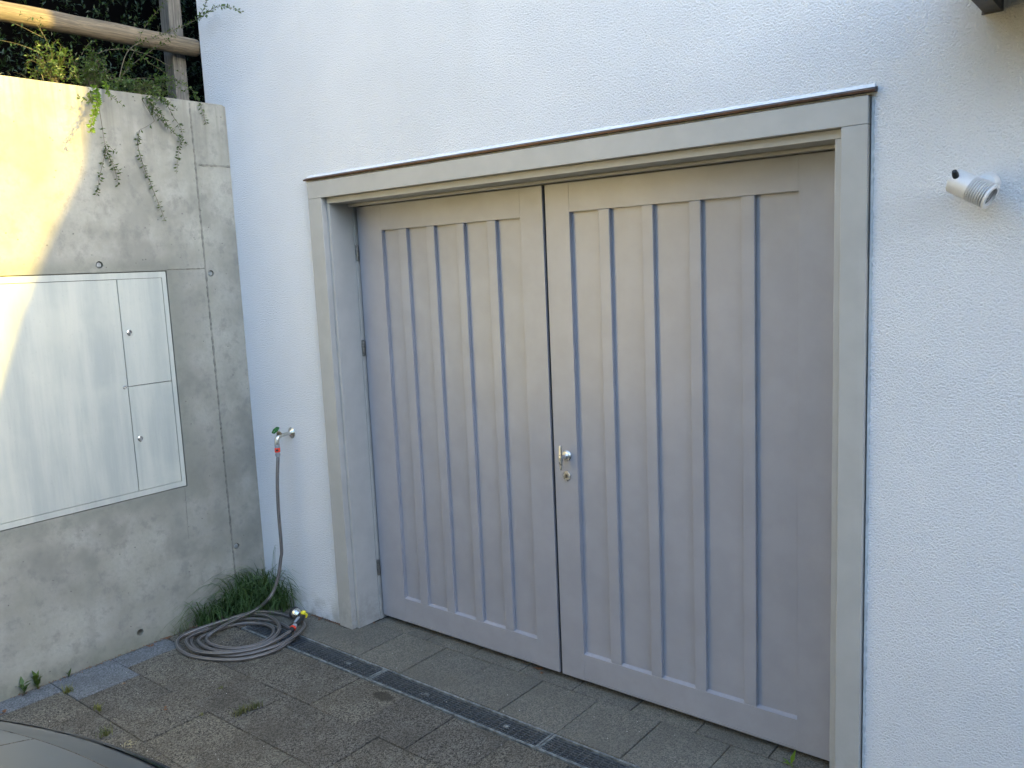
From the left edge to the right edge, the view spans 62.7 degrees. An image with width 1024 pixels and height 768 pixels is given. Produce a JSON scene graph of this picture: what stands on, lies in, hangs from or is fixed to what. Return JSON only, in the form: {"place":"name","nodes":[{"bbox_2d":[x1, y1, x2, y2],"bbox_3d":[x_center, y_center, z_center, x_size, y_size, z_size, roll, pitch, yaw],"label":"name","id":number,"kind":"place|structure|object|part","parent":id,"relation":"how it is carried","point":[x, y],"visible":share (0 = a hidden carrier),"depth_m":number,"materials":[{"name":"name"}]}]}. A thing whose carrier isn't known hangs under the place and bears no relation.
{"place":"outdoors","nodes":[
{"label":"outdoors","id":0,"kind":"place"},
{"bbox_2d":[0,604,828,767],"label":"paving","id":1,"kind":"structure","parent":0,"point":[342,719],"depth_m":3.48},
{"bbox_2d":[18,677,30,694],"bbox_3d":[-2.167,1.347,3.736,0.060,0.077,0.070,-3,8,0],"label":"weed","id":2,"kind":"object","parent":1,"relation":"on","point":[22,686],"visible":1,"depth_m":3.75,"materials":[{"name":"green plant"}]},
{"bbox_2d":[31,670,42,688],"bbox_3d":[-2.135,1.332,3.779,0.049,0.091,0.058,-5,8,-19],"label":"weed","id":3,"kind":"object","parent":1,"relation":"on","point":[36,680],"visible":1,"depth_m":3.78,"materials":[{"name":"green plant"}]},
{"bbox_2d":[61,684,73,693],"bbox_3d":[-1.981,1.358,3.760,0.080,0.036,0.063,4,10,39],"label":"grass tuft","id":4,"kind":"object","parent":1,"relation":"on","point":[69,689],"visible":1,"depth_m":3.75,"materials":[{"name":"green plant"}]},
{"bbox_2d":[93,703,102,712],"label":"grass tuft","id":5,"kind":"object","parent":1,"relation":"on","point":[99,709],"visible":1,"depth_m":3.58,"materials":[{"name":"green plant"}]},
{"bbox_2d":[96,722,113,737],"bbox_3d":[-1.631,1.390,3.380,0.065,0.045,0.062,-2,8,5],"label":"grass tuft","id":6,"kind":"object","parent":1,"relation":"on","point":[105,733],"visible":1,"depth_m":3.38,"materials":[{"name":"green plant"}]},
{"bbox_2d":[11,613,339,697],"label":"leaf litter","id":7,"kind":"object","parent":1,"relation":"on","point":[156,641],"visible":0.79,"depth_m":4.15,"materials":[{"name":"brown plant"}]},
{"bbox_2d":[169,620,192,634],"bbox_3d":[-1.710,1.244,4.370,0.135,0.070,0.214,-1,8,11],"label":"grass tuft","id":8,"kind":"object","parent":1,"relation":"on","point":[180,631],"visible":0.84,"depth_m":4.34,"materials":[{"name":"green plant"}]},
{"bbox_2d":[156,545,305,637],"bbox_3d":[-1.430,1.079,4.306,0.480,0.391,0.718,4,10,39],"label":"grass clump","id":9,"kind":"object","parent":1,"relation":"on","point":[257,594],"visible":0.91,"depth_m":4.49,"materials":[{"name":"green plant"}]},
{"bbox_2d":[175,444,305,661],"bbox_3d":[-1.358,0.815,4.179,0.558,0.936,0.596,4,10,39],"label":"garden hose","id":10,"kind":"object","parent":1,"relation":"on","point":[226,653],"visible":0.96,"depth_m":4.22,"materials":[{"name":"grey plastic"}]},
{"bbox_2d":[289,607,307,632],"bbox_3d":[-1.091,1.199,4.293,0.095,0.063,0.223,-4,8,-13],"label":"spray gun","id":11,"kind":"object","parent":10,"relation":"on","point":[297,615],"visible":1,"depth_m":4.32,"materials":[{"name":"silver plastic"}]},
{"bbox_2d":[231,699,262,716],"bbox_3d":[-1.114,1.353,3.510,0.069,0.040,0.159,4,10,39],"label":"grass tuft","id":12,"kind":"object","parent":1,"relation":"on","point":[255,705],"visible":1,"depth_m":3.52,"materials":[{"name":"green plant"}]},
{"bbox_2d":[783,750,795,766],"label":"weed","id":13,"kind":"object","parent":1,"relation":"on","point":[792,758],"visible":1,"depth_m":2.98,"materials":[{"name":"green plant"}]},
{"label":"ground","id":14,"kind":"structure","parent":0,"visible":0},
{"bbox_2d":[0,75,264,701],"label":"retaining wall","id":15,"kind":"structure","parent":14,"relation":"on","point":[83,589],"depth_m":4.10,"materials":[{"name":"concrete"}]},
{"bbox_2d":[1,11,77,82],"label":"trailing shrub","id":16,"kind":"object","parent":15,"relation":"on","point":[54,68],"visible":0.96,"depth_m":3.80,"materials":[{"name":"green plant"}]},
{"bbox_2d":[0,271,185,530],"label":"meter cabinet","id":17,"kind":"object","parent":15,"relation":"attached to","point":[89,413],"visible":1,"depth_m":3.92,"materials":[{"name":"silver metal"}]},
{"bbox_3d":[-2.354,0.119,3.487,0.020,1.034,1.550,4,10,39],"label":"cabinet door","id":18,"kind":"part","parent":17,"relation":"part of","materials":[{"name":"silver metal"}]},
{"bbox_3d":[-1.806,-0.258,4.133,0.020,0.514,0.223,4,10,39],"label":"cabinet door","id":19,"kind":"part","parent":17,"relation":"part of","materials":[{"name":"silver metal"}]},
{"bbox_3d":[-1.783,0.256,4.204,0.020,0.517,0.223,4,10,39],"label":"cabinet door","id":20,"kind":"part","parent":17,"relation":"part of","materials":[{"name":"silver metal"}]},
{"bbox_2d":[61,39,186,195],"bbox_3d":[-1.886,-1.267,4.028,0.294,0.746,0.753,-1,8,14],"label":"trailing shrub","id":21,"kind":"object","parent":15,"relation":"on","point":[89,70],"visible":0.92,"depth_m":3.90,"materials":[{"name":"green plant"}]},
{"bbox_2d":[88,0,243,220],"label":"trailing shrub","id":22,"kind":"object","parent":15,"relation":"on","point":[141,87],"visible":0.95,"depth_m":4.13,"materials":[{"name":"green plant"}]},
{"bbox_2d":[259,630,603,767],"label":"drain channel","id":23,"kind":"object","parent":14,"relation":"on","point":[447,706],"depth_m":3.53,"materials":[{"name":"grey metal"}]},
{"bbox_2d":[241,621,386,680],"bbox_3d":[-0.988,1.308,4.111,0.972,0.049,0.122,4,10,39],"label":"drain grate","id":24,"kind":"object","parent":23,"relation":"on","point":[372,669],"visible":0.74,"depth_m":4.03,"materials":[{"name":"metal"}]},
{"bbox_2d":[367,669,553,749],"bbox_3d":[-0.241,1.359,3.507,0.944,0.049,0.122,4,10,39],"label":"drain grate","id":25,"kind":"object","parent":23,"relation":"on","point":[506,722],"visible":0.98,"depth_m":3.47,"materials":[{"name":"metal"}]},
{"bbox_2d":[536,734,641,767],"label":"drain grate","id":26,"kind":"object","parent":23,"relation":"on","point":[592,754],"visible":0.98,"depth_m":3.11,"materials":[{"name":"metal"}]},
{"bbox_2d":[265,629,609,766],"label":"threshold soil","id":27,"kind":"structure","parent":14,"relation":"on","point":[451,703],"depth_m":3.58,"materials":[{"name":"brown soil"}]},
{"bbox_2d":[196,0,1023,767],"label":"house","id":28,"kind":"structure","parent":14,"relation":"on","point":[300,90],"depth_m":2.59,"materials":[{"name":"white paint"}]},
{"bbox_2d":[272,427,294,444],"bbox_3d":[-1.191,0.263,4.367,0.060,0.091,0.114,4,10,39],"label":"garden tap","id":29,"kind":"object","parent":28,"relation":"attached to","point":[290,432],"visible":1,"depth_m":4.35,"materials":[{"name":"silver metal"}]},
{"bbox_2d":[303,86,877,767],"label":"garage door frame","id":30,"kind":"object","parent":28,"relation":"attached to","point":[841,128],"visible":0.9,"depth_m":2.91,"materials":[{"name":"grey paint"}]},
{"bbox_2d":[355,185,562,671],"bbox_3d":[-0.262,0.198,3.910,1.159,2.086,0.059,4,10,38],"label":"garage door leaf","id":31,"kind":"object","parent":30,"relation":"attached to","point":[455,295],"visible":0.98,"depth_m":3.85,"materials":[{"name":"grey paint"}]},
{"bbox_2d":[544,151,834,760],"bbox_3d":[0.644,0.264,3.144,1.218,2.086,0.092,4,10,39],"label":"garage door leaf","id":32,"kind":"object","parent":30,"relation":"attached to","point":[691,325],"visible":0.95,"depth_m":3.12,"materials":[{"name":"grey paint"}]},
{"bbox_2d":[945,169,1000,208],"bbox_3d":[1.230,-0.520,2.244,0.127,0.110,0.116,4,10,39],"label":"spotlight","id":33,"kind":"object","parent":28,"relation":"attached to","point":[981,190],"depth_m":2.21,"materials":[{"name":"silver metal"}]},
{"bbox_2d":[971,0,1003,14],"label":"canopy bracket","id":34,"kind":"object","parent":28,"relation":"attached to","point":[985,7],"visible":1,"depth_m":2.17,"materials":[{"name":"metal"}]},
{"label":"garden bank","id":35,"kind":"structure","parent":0,"visible":0},
{"bbox_2d":[0,0,200,99],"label":"timber fence","id":36,"kind":"object","parent":35,"relation":"on","point":[176,50],"visible":0.92,"depth_m":4.20,"materials":[{"name":"brown wood"}]},
{"bbox_2d":[0,0,204,102],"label":"hedge","id":37,"kind":"object","parent":35,"relation":"on","point":[132,13],"visible":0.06,"depth_m":4.90,"materials":[{"name":"green plant"}]},
{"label":"driveway","id":38,"kind":"structure","parent":0,"visible":0},
{"bbox_2d":[0,720,170,767],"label":"parked car","id":39,"kind":"object","parent":38,"relation":"on","point":[33,753],"visible":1,"depth_m":1.74,"materials":[{"name":"grey metal"}]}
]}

